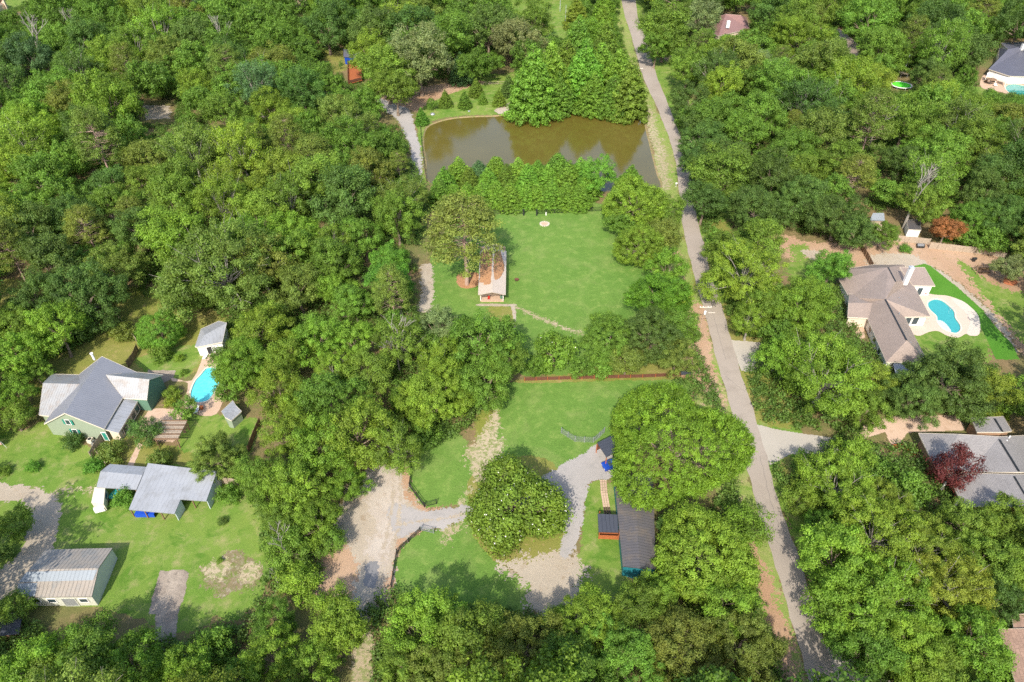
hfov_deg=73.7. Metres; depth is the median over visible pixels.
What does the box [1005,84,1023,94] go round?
swimming pool
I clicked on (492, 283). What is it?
white roofed house
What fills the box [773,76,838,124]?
broadleaf tree
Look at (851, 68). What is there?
broadleaf tree
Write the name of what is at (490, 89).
pond shore grass
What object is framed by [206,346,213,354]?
door
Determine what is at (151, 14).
broadleaf tree
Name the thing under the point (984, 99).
broadleaf tree
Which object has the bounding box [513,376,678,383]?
fence strip
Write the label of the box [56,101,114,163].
broadleaf tree
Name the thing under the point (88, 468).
shrub
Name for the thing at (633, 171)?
cypress tree
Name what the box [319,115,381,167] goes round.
broadleaf tree
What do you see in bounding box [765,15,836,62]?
broadleaf tree
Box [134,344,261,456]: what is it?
back yard grass
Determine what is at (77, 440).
shrub
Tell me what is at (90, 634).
broadleaf tree
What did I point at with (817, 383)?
broadleaf tree
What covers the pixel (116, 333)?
shrub
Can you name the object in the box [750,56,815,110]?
broadleaf tree
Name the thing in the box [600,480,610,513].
paver walk
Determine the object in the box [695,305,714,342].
utility pole
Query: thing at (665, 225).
broadleaf tree
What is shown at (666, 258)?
broadleaf tree
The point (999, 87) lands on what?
pool deck
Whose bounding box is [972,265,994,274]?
garden swing
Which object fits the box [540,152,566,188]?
cypress tree
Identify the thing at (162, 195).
broadleaf tree
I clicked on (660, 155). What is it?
pond side bank
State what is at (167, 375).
stone terrace
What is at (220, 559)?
shrub
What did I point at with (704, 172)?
broadleaf tree
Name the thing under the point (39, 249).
broadleaf tree
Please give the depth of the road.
140.29 m
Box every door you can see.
[60,598,79,605]
[100,432,109,440]
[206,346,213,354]
[917,288,923,294]
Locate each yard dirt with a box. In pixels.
[25,286,236,411]
[779,234,1023,355]
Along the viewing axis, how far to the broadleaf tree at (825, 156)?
208.88 m
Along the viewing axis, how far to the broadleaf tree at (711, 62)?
261.60 m
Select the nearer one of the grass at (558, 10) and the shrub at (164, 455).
the shrub at (164, 455)
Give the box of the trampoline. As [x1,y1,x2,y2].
[891,81,912,89]
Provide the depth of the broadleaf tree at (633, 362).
143.48 m
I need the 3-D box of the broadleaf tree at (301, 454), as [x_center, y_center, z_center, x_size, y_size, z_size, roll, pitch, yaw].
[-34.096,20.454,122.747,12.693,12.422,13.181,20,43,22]
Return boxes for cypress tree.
[414,107,429,126]
[426,176,448,209]
[431,166,456,186]
[438,89,453,108]
[443,183,461,199]
[447,51,473,86]
[447,156,469,183]
[457,91,472,110]
[457,167,479,190]
[460,182,476,203]
[468,78,484,98]
[472,160,486,182]
[473,180,493,209]
[477,91,487,105]
[477,167,502,187]
[486,156,504,176]
[486,180,502,211]
[491,88,506,107]
[494,179,525,215]
[497,163,517,187]
[500,75,514,97]
[501,42,563,127]
[507,157,524,185]
[514,163,538,188]
[515,182,535,211]
[524,183,548,210]
[529,160,544,184]
[538,164,557,188]
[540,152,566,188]
[540,179,561,213]
[541,40,576,112]
[545,72,579,119]
[552,182,577,213]
[554,160,578,188]
[556,40,576,70]
[558,14,597,52]
[561,0,588,29]
[564,39,605,107]
[568,183,592,213]
[572,71,605,118]
[574,157,585,181]
[574,172,603,202]
[591,0,616,21]
[592,42,612,78]
[593,21,619,55]
[594,74,625,121]
[595,4,616,36]
[601,48,645,96]
[603,57,650,126]
[610,164,645,198]
[995,406,1002,416]
[1001,407,1010,421]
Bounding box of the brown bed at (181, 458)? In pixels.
[95,436,264,466]
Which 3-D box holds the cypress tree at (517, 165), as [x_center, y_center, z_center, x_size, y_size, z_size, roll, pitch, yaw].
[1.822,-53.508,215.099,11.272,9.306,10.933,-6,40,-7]
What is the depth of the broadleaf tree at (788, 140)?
214.12 m
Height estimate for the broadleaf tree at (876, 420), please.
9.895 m
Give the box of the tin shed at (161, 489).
[97,463,221,519]
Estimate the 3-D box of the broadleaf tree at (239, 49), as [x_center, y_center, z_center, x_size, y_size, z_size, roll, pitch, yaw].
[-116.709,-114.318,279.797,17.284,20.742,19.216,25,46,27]
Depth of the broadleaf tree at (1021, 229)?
174.09 m
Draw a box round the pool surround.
[171,353,222,415]
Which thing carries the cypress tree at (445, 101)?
on the pond shore dirt at (433, 91)
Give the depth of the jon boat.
188.28 m
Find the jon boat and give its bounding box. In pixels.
[916,243,924,247]
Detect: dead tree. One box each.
[16,9,49,70]
[59,7,72,21]
[209,14,230,34]
[268,521,289,565]
[379,313,415,371]
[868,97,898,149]
[902,164,938,228]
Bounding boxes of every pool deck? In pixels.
[910,294,978,337]
[980,74,1023,93]
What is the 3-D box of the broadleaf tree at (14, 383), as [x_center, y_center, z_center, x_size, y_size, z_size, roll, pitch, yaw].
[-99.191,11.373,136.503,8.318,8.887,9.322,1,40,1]
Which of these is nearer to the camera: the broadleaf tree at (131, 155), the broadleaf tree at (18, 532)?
the broadleaf tree at (18, 532)
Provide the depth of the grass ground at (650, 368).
150.14 m
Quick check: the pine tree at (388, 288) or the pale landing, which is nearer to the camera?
the pine tree at (388, 288)
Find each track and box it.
[0,482,62,599]
[373,95,422,175]
[416,263,435,312]
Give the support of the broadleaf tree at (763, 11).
on the ground at (52, 618)
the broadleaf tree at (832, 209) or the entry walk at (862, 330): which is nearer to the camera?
the entry walk at (862, 330)
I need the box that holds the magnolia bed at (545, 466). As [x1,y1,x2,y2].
[465,455,564,565]
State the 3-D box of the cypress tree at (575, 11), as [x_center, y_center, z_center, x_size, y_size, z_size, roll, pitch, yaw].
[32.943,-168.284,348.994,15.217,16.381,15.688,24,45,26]
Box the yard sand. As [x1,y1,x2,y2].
[800,249,1018,351]
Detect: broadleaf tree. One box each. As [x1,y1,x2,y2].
[0,40,26,84]
[0,60,30,93]
[0,86,19,117]
[0,103,61,142]
[0,114,59,153]
[0,141,37,183]
[0,172,22,194]
[0,189,37,226]
[0,191,24,253]
[0,198,53,249]
[0,270,71,324]
[0,301,35,345]
[0,329,49,379]
[0,370,41,417]
[0,397,39,435]
[0,500,34,545]
[0,586,39,627]
[0,629,72,681]
[1,97,61,125]
[2,30,54,78]
[3,148,76,205]
[12,228,82,290]
[13,353,54,383]
[17,65,82,111]
[19,298,92,360]
[20,650,129,681]
[22,638,90,681]
[34,256,131,340]
[40,78,92,120]
[48,193,109,239]
[50,45,104,88]
[50,604,125,681]
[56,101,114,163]
[62,14,114,52]
[67,67,147,122]
[68,0,120,26]
[75,163,130,195]
[82,240,150,288]
[83,33,142,76]
[86,183,142,230]
[87,69,136,116]
[93,623,168,681]
[104,24,157,59]
[105,205,175,253]
[112,163,156,201]
[113,0,161,29]
[115,137,170,171]
[125,0,182,42]
[125,416,165,448]
[127,0,178,35]
[132,202,208,266]
[133,308,187,349]
[141,34,196,77]
[141,151,202,215]
[143,169,200,228]
[148,636,213,681]
[149,211,289,322]
[151,115,221,179]
[153,258,221,312]
[162,662,244,681]
[167,13,210,54]
[170,124,213,170]
[174,66,213,101]
[185,428,247,483]
[191,159,244,210]
[191,171,246,218]
[197,90,254,126]
[201,34,247,76]
[206,116,274,176]
[209,210,276,259]
[209,333,270,390]
[214,125,258,176]
[218,649,266,681]
[221,186,299,245]
[221,232,300,295]
[223,58,282,116]
[226,173,289,220]
[229,299,295,348]
[229,454,286,504]
[236,49,283,103]
[237,616,311,681]
[243,40,297,82]
[245,362,303,419]
[247,85,291,124]
[250,144,303,202]
[251,595,298,638]
[254,167,311,216]
[254,495,303,533]
[256,405,313,457]
[257,525,312,572]
[258,458,334,523]
[261,227,315,267]
[262,332,316,375]
[264,209,318,249]
[265,105,304,141]
[265,260,320,314]
[270,558,327,609]
[272,633,341,681]
[274,64,325,109]
[274,150,355,208]
[281,381,327,420]
[288,316,349,368]
[288,411,359,475]
[289,490,346,551]
[292,367,376,423]
[297,0,359,54]
[303,234,363,285]
[305,578,372,656]
[306,160,377,229]
[307,0,348,15]
[308,222,355,265]
[309,271,360,307]
[309,523,348,560]
[313,349,359,384]
[314,93,364,127]
[316,395,396,471]
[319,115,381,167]
[326,464,378,501]
[328,282,377,322]
[329,319,378,356]
[332,108,379,146]
[337,215,386,261]
[340,342,395,399]
[344,26,384,78]
[346,0,397,44]
[346,145,396,198]
[353,42,416,104]
[361,261,415,301]
[363,414,424,476]
[367,185,425,245]
[367,238,411,268]
[370,67,420,115]
[370,174,431,220]
[370,313,433,367]
[375,0,418,31]
[376,634,434,681]
[379,583,467,672]
[381,3,434,48]
[384,20,454,96]
[389,354,475,431]
[400,0,444,19]
[402,640,468,681]
[414,8,474,74]
[415,334,464,386]
[416,304,463,345]
[431,594,509,681]
[442,0,474,6]
[445,637,586,681]
[446,307,527,376]
[453,352,513,413]
[455,0,521,56]
[478,608,573,681]
[480,337,529,378]
[488,17,551,70]
[511,0,554,36]
[534,629,619,681]
[541,581,627,656]
[567,17,615,43]
[575,610,666,681]
[576,153,618,195]
[576,308,630,369]
[601,174,670,225]
[605,343,645,374]
[607,574,670,633]
[608,380,757,511]
[611,222,665,267]
[613,305,688,367]
[620,270,694,318]
[629,567,678,612]
[632,0,692,62]
[637,31,673,67]
[642,245,691,280]
[645,601,726,681]
[646,216,685,249]
[650,499,760,605]
[654,193,687,223]
[654,508,697,548]
[655,307,703,346]
[656,337,700,376]
[663,285,696,306]
[666,78,711,114]
[667,41,707,88]
[675,116,733,154]
[676,146,714,181]
[678,0,723,34]
[678,104,716,139]
[679,178,728,224]
[681,566,767,639]
[682,140,755,196]
[690,96,747,141]
[691,46,741,94]
[692,237,790,307]
[694,136,755,182]
[695,606,791,681]
[698,60,743,100]
[699,33,739,58]
[699,230,749,268]
[707,35,767,93]
[721,107,770,147]
[722,499,776,556]
[726,88,790,146]
[726,183,781,230]
[727,301,771,340]
[735,282,784,321]
[737,215,787,261]
[743,48,778,69]
[746,0,790,25]
[746,145,802,194]
[748,329,809,382]
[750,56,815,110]
[754,54,796,84]
[762,173,830,228]
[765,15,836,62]
[767,124,824,168]
[768,274,841,332]
[771,0,822,36]
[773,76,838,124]
[777,329,882,418]
[778,476,822,516]
[781,102,849,151]
[783,151,832,181]
[787,35,850,76]
[788,327,839,370]
[792,447,877,522]
[795,514,884,596]
[798,563,902,645]
[799,193,873,240]
[802,508,835,540]
[804,248,855,282]
[806,97,858,138]
[807,49,859,82]
[809,70,858,110]
[812,0,848,23]
[814,137,870,182]
[817,485,934,586]
[820,616,912,681]
[823,431,877,478]
[824,55,885,103]
[831,212,883,253]
[835,0,903,41]
[837,553,945,639]
[845,386,898,437]
[853,477,915,526]
[855,25,913,74]
[856,61,899,89]
[857,359,899,398]
[863,600,958,681]
[870,220,902,249]
[870,510,969,591]
[876,90,949,146]
[876,144,922,181]
[877,0,924,28]
[877,368,945,430]
[895,182,955,222]
[895,546,999,636]
[896,0,982,54]
[900,148,961,196]
[901,335,1008,428]
[903,635,976,681]
[906,55,953,83]
[906,79,961,109]
[911,122,975,179]
[912,17,971,70]
[923,441,989,492]
[924,96,996,136]
[927,602,1019,681]
[928,216,969,246]
[929,496,1004,551]
[941,529,1023,597]
[947,197,1000,236]
[948,113,1010,169]
[953,32,1000,73]
[954,98,993,121]
[956,91,995,117]
[958,164,1015,205]
[960,365,1023,408]
[966,193,1023,236]
[967,145,1013,185]
[968,573,1023,627]
[970,151,1023,195]
[980,490,1023,543]
[988,254,1023,283]
[989,0,1023,43]
[990,102,1023,131]
[994,555,1023,598]
[997,133,1023,179]
[1002,115,1023,142]
[1010,226,1023,263]
[1014,187,1023,209]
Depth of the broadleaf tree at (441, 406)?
131.63 m
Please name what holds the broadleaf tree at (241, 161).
on the ground at (52, 618)
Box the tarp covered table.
[134,511,154,516]
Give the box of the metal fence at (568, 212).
[537,207,601,213]
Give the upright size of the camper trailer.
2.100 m
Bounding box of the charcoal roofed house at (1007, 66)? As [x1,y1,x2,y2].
[984,42,1023,86]
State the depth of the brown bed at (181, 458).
131.01 m
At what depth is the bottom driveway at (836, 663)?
99.58 m
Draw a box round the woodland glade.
[0,12,346,328]
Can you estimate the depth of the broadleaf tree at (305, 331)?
144.26 m
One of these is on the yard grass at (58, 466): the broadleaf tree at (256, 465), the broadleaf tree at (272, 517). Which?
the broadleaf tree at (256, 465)
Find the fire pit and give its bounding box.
[540,221,549,226]
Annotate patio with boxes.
[140,408,182,441]
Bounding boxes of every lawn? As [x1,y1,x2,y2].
[4,0,27,11]
[56,490,266,632]
[392,518,530,617]
[408,378,691,507]
[430,202,658,375]
[574,479,636,608]
[908,85,1004,104]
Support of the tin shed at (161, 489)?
on the yard grass at (58, 466)
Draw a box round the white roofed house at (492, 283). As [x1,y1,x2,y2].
[478,244,505,301]
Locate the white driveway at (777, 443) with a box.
[757,425,852,464]
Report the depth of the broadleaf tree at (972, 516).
110.57 m
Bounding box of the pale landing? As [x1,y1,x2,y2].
[494,102,509,113]
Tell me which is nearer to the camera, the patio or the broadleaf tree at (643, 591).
the broadleaf tree at (643, 591)
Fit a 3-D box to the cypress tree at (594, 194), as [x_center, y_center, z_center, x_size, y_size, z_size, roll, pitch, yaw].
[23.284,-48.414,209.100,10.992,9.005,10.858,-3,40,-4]
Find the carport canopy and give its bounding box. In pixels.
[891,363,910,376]
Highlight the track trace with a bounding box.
[48,483,96,501]
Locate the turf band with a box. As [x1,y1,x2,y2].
[914,264,1018,359]
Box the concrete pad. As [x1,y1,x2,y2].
[149,570,188,641]
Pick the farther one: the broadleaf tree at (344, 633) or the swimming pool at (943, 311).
the swimming pool at (943, 311)
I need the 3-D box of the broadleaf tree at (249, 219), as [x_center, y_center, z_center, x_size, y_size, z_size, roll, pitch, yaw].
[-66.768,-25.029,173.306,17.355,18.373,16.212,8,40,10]
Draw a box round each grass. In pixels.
[0,421,282,632]
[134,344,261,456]
[415,75,514,186]
[474,0,624,81]
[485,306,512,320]
[784,242,1023,364]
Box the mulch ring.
[1001,278,1017,285]
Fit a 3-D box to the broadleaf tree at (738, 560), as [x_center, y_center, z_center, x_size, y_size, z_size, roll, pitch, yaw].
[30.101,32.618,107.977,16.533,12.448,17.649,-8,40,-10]
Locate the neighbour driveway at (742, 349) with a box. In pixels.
[732,340,788,370]
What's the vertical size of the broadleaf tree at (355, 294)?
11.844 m
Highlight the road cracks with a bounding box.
[709,285,823,678]
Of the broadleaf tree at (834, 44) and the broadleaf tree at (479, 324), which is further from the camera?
the broadleaf tree at (834, 44)
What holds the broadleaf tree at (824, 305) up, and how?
on the ground at (52, 618)
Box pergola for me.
[153,420,189,447]
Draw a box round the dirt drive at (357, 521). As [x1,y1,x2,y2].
[325,466,431,621]
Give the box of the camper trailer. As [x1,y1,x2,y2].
[91,487,109,512]
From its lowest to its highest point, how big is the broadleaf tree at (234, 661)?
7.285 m
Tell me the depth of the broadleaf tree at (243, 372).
139.93 m
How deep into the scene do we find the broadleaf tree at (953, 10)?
303.74 m
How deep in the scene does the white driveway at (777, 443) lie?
133.16 m
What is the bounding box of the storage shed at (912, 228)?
[904,219,920,236]
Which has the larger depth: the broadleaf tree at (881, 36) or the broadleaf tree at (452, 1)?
the broadleaf tree at (452, 1)
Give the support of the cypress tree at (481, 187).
on the lawn at (568, 270)
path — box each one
[127,443,141,465]
[348,626,375,681]
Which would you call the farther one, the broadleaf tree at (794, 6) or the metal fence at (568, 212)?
the broadleaf tree at (794, 6)
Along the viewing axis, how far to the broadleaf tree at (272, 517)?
112.56 m
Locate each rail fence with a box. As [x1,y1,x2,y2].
[390,527,420,586]
[409,466,423,505]
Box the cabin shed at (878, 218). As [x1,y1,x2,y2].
[870,213,884,229]
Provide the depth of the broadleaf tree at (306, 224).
176.09 m
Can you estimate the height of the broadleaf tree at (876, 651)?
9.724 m
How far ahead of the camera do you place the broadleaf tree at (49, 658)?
92.00 m
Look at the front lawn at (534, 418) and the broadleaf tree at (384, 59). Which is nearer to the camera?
the front lawn at (534, 418)
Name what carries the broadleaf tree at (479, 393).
on the ground at (52, 618)
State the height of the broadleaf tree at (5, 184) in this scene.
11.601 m
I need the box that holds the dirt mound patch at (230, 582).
[198,549,266,598]
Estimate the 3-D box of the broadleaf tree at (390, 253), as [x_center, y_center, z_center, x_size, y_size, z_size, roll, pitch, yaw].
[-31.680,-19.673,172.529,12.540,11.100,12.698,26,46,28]
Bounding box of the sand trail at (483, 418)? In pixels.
[471,383,503,439]
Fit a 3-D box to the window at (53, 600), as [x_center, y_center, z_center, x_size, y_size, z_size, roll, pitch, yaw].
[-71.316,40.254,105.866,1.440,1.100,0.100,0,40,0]
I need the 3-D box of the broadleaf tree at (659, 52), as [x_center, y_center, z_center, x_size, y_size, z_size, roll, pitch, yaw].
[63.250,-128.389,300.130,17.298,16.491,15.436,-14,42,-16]
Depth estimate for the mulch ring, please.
175.40 m
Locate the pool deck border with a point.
(974, 324)
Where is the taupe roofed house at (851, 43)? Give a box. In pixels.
[807,23,858,60]
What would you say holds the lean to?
on the ground at (52, 618)
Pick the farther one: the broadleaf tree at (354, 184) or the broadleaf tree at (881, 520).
the broadleaf tree at (354, 184)
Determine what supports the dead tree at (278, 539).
on the ground at (52, 618)
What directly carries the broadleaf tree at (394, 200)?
on the ground at (52, 618)
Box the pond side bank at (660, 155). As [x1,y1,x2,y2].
[646,105,673,190]
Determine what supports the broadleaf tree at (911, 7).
on the ground at (52, 618)
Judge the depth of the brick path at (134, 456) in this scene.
130.41 m
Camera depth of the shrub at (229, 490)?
121.22 m
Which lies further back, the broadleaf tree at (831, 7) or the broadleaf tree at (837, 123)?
the broadleaf tree at (831, 7)
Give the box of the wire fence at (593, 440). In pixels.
[561,427,604,442]
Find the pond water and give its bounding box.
[424,112,660,191]
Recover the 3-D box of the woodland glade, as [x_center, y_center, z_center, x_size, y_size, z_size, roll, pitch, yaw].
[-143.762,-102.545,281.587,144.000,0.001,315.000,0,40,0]
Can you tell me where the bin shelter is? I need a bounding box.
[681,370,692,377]
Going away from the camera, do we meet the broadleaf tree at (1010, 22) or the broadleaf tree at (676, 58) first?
the broadleaf tree at (676, 58)
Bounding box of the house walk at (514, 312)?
[476,303,516,327]
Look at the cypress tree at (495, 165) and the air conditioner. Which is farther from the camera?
the cypress tree at (495, 165)
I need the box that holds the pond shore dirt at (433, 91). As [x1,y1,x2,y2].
[350,73,499,111]
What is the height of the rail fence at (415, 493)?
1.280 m
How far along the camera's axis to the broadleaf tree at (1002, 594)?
101.47 m
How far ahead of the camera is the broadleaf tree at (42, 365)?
142.22 m
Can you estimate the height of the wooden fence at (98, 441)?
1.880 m
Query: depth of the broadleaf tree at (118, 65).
260.65 m
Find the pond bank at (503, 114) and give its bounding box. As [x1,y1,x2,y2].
[423,111,661,187]
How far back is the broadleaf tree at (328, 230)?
175.55 m
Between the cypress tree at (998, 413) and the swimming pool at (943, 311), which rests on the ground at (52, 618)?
the cypress tree at (998, 413)
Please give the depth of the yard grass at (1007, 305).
168.41 m
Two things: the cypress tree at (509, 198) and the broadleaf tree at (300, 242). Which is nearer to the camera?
the broadleaf tree at (300, 242)
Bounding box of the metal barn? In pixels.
[17,548,117,605]
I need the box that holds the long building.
[614,475,655,578]
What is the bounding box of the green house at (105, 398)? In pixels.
[39,352,165,440]
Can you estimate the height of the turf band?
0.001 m
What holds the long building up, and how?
on the ground at (52, 618)
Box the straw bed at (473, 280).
[456,272,478,288]
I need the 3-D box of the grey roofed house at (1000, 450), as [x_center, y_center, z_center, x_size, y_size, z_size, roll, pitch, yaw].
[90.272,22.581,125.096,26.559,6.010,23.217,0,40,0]
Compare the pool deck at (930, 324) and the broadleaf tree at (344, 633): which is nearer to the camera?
the broadleaf tree at (344, 633)
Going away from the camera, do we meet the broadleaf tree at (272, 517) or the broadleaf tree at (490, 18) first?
the broadleaf tree at (272, 517)
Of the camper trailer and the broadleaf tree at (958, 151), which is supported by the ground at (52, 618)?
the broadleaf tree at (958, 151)
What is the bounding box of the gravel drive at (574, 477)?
[386,444,612,558]
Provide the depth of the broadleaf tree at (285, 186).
186.11 m
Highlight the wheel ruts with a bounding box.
[375,470,464,592]
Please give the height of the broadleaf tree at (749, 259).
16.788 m
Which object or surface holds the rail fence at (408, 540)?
on the lawn at (465, 566)
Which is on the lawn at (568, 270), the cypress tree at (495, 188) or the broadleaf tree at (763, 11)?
the cypress tree at (495, 188)
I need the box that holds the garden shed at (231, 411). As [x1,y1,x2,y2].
[221,400,242,427]
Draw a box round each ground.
[0,0,1023,681]
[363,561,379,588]
[495,548,593,619]
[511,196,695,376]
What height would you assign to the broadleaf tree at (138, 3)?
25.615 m
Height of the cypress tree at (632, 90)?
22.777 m
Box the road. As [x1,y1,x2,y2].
[622,0,835,681]
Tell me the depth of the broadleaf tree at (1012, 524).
111.54 m
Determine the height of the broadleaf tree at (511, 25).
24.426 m
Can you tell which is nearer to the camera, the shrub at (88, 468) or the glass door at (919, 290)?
the shrub at (88, 468)
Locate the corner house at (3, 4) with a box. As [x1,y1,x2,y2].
[0,0,7,10]
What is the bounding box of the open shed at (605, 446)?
[596,436,614,463]
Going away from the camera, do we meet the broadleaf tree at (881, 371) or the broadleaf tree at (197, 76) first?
the broadleaf tree at (881, 371)
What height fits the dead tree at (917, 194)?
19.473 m
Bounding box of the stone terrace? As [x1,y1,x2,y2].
[148,370,175,381]
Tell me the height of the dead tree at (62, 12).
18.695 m
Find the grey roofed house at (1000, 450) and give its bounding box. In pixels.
[916,416,1023,520]
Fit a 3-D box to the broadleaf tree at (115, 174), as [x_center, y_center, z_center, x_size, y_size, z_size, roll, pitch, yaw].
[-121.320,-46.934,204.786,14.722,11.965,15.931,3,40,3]
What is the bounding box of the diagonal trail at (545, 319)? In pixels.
[515,306,583,336]
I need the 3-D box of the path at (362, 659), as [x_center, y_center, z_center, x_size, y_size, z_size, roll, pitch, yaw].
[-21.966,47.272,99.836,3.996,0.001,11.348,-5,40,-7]
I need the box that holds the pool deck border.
[952,298,979,335]
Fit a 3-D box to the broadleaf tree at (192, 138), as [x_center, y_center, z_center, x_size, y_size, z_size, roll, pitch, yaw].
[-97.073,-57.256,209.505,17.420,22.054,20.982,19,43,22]
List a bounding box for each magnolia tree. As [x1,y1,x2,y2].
[460,450,577,562]
[532,328,580,375]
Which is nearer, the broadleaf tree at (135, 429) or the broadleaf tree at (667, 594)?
the broadleaf tree at (667, 594)
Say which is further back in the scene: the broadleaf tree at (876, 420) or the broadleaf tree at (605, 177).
the broadleaf tree at (605, 177)
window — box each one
[46,598,57,602]
[64,419,71,424]
[78,598,89,602]
[122,423,128,433]
[130,410,136,419]
[134,403,139,414]
[910,318,919,324]
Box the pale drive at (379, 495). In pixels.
[360,465,409,576]
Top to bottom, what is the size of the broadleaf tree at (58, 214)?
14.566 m
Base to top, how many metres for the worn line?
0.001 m
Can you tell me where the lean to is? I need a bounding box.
[0,613,23,639]
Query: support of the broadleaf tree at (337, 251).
on the ground at (52, 618)
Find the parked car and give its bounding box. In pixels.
[601,458,623,471]
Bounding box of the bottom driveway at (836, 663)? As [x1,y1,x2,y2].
[825,644,890,681]
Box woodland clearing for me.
[143,105,171,119]
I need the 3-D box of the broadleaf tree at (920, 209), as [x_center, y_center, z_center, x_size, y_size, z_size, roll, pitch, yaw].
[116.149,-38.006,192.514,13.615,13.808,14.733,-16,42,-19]
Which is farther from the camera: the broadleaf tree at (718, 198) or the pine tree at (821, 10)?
the pine tree at (821, 10)
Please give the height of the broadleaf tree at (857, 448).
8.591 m
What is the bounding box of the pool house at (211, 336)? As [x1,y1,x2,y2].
[195,321,228,355]
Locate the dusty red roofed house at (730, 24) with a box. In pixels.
[707,14,748,38]
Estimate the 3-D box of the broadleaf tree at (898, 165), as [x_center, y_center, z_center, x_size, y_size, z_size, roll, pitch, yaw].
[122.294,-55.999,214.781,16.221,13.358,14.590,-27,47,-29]
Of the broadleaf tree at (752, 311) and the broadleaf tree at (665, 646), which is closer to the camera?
the broadleaf tree at (665, 646)
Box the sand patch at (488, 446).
[460,412,504,482]
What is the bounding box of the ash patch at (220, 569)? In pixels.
[200,555,262,587]
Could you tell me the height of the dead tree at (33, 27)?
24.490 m
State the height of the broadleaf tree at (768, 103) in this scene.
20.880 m
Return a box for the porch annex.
[598,511,618,539]
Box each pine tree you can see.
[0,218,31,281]
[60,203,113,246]
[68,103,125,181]
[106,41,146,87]
[113,193,144,225]
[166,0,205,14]
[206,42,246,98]
[245,121,270,151]
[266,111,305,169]
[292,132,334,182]
[328,94,346,114]
[369,262,414,315]
[388,149,410,175]
[420,189,505,285]
[663,0,691,12]
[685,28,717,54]
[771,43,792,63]
[785,109,802,129]
[800,1,827,28]
[832,152,879,200]
[843,83,900,148]
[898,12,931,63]
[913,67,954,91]
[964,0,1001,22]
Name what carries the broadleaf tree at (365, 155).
on the ground at (52, 618)
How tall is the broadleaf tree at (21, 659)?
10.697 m
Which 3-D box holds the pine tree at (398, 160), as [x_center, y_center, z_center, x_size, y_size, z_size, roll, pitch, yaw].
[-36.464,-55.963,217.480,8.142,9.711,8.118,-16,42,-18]
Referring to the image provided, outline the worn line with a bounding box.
[435,485,474,547]
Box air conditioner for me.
[86,437,93,443]
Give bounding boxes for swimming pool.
[189,366,219,402]
[926,298,961,333]
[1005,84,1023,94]
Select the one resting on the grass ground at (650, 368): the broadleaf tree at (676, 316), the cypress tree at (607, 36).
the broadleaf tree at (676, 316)
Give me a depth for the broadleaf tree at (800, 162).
204.43 m
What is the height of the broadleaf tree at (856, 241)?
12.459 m
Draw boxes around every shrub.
[0,464,11,476]
[0,543,17,561]
[22,459,40,472]
[57,431,85,452]
[79,454,104,474]
[91,434,127,465]
[106,321,137,342]
[110,484,134,510]
[143,446,174,465]
[147,343,174,366]
[162,384,182,401]
[162,396,176,408]
[171,354,185,362]
[179,369,188,376]
[212,480,242,506]
[215,557,223,564]
[217,516,228,525]
[899,242,913,253]
[940,228,954,242]
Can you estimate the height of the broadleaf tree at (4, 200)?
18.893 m
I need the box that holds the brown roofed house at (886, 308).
[838,264,934,370]
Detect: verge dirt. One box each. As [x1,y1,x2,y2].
[668,247,804,681]
[702,218,815,513]
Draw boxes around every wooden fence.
[88,434,103,457]
[126,343,138,367]
[220,477,238,485]
[246,417,260,451]
[524,372,680,380]
[859,244,873,264]
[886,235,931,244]
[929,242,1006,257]
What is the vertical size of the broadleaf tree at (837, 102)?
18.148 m
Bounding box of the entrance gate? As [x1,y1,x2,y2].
[420,525,433,532]
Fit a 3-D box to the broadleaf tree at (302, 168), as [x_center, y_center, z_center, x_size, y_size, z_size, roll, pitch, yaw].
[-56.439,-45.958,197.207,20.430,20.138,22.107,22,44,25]
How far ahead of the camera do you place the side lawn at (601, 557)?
114.41 m
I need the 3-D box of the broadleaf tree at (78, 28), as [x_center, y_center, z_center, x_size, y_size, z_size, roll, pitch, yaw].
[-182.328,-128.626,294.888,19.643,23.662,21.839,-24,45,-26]
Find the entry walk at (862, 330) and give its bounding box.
[853,327,864,338]
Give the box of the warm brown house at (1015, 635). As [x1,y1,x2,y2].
[999,614,1023,681]
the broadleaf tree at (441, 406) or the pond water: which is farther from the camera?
the pond water
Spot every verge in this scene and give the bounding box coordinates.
[301,462,440,604]
[615,0,807,681]
[636,0,889,679]
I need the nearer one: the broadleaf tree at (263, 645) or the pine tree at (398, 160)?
the broadleaf tree at (263, 645)
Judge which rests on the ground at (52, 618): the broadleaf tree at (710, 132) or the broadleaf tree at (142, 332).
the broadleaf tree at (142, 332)
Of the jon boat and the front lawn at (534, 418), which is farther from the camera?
the jon boat
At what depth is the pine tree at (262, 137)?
222.06 m
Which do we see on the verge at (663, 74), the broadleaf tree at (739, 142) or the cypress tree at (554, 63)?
the broadleaf tree at (739, 142)
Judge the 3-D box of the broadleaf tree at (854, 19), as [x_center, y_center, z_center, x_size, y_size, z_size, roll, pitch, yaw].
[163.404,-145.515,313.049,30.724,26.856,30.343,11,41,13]
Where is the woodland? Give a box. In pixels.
[0,0,1023,681]
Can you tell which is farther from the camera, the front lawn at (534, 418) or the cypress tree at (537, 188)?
the cypress tree at (537, 188)

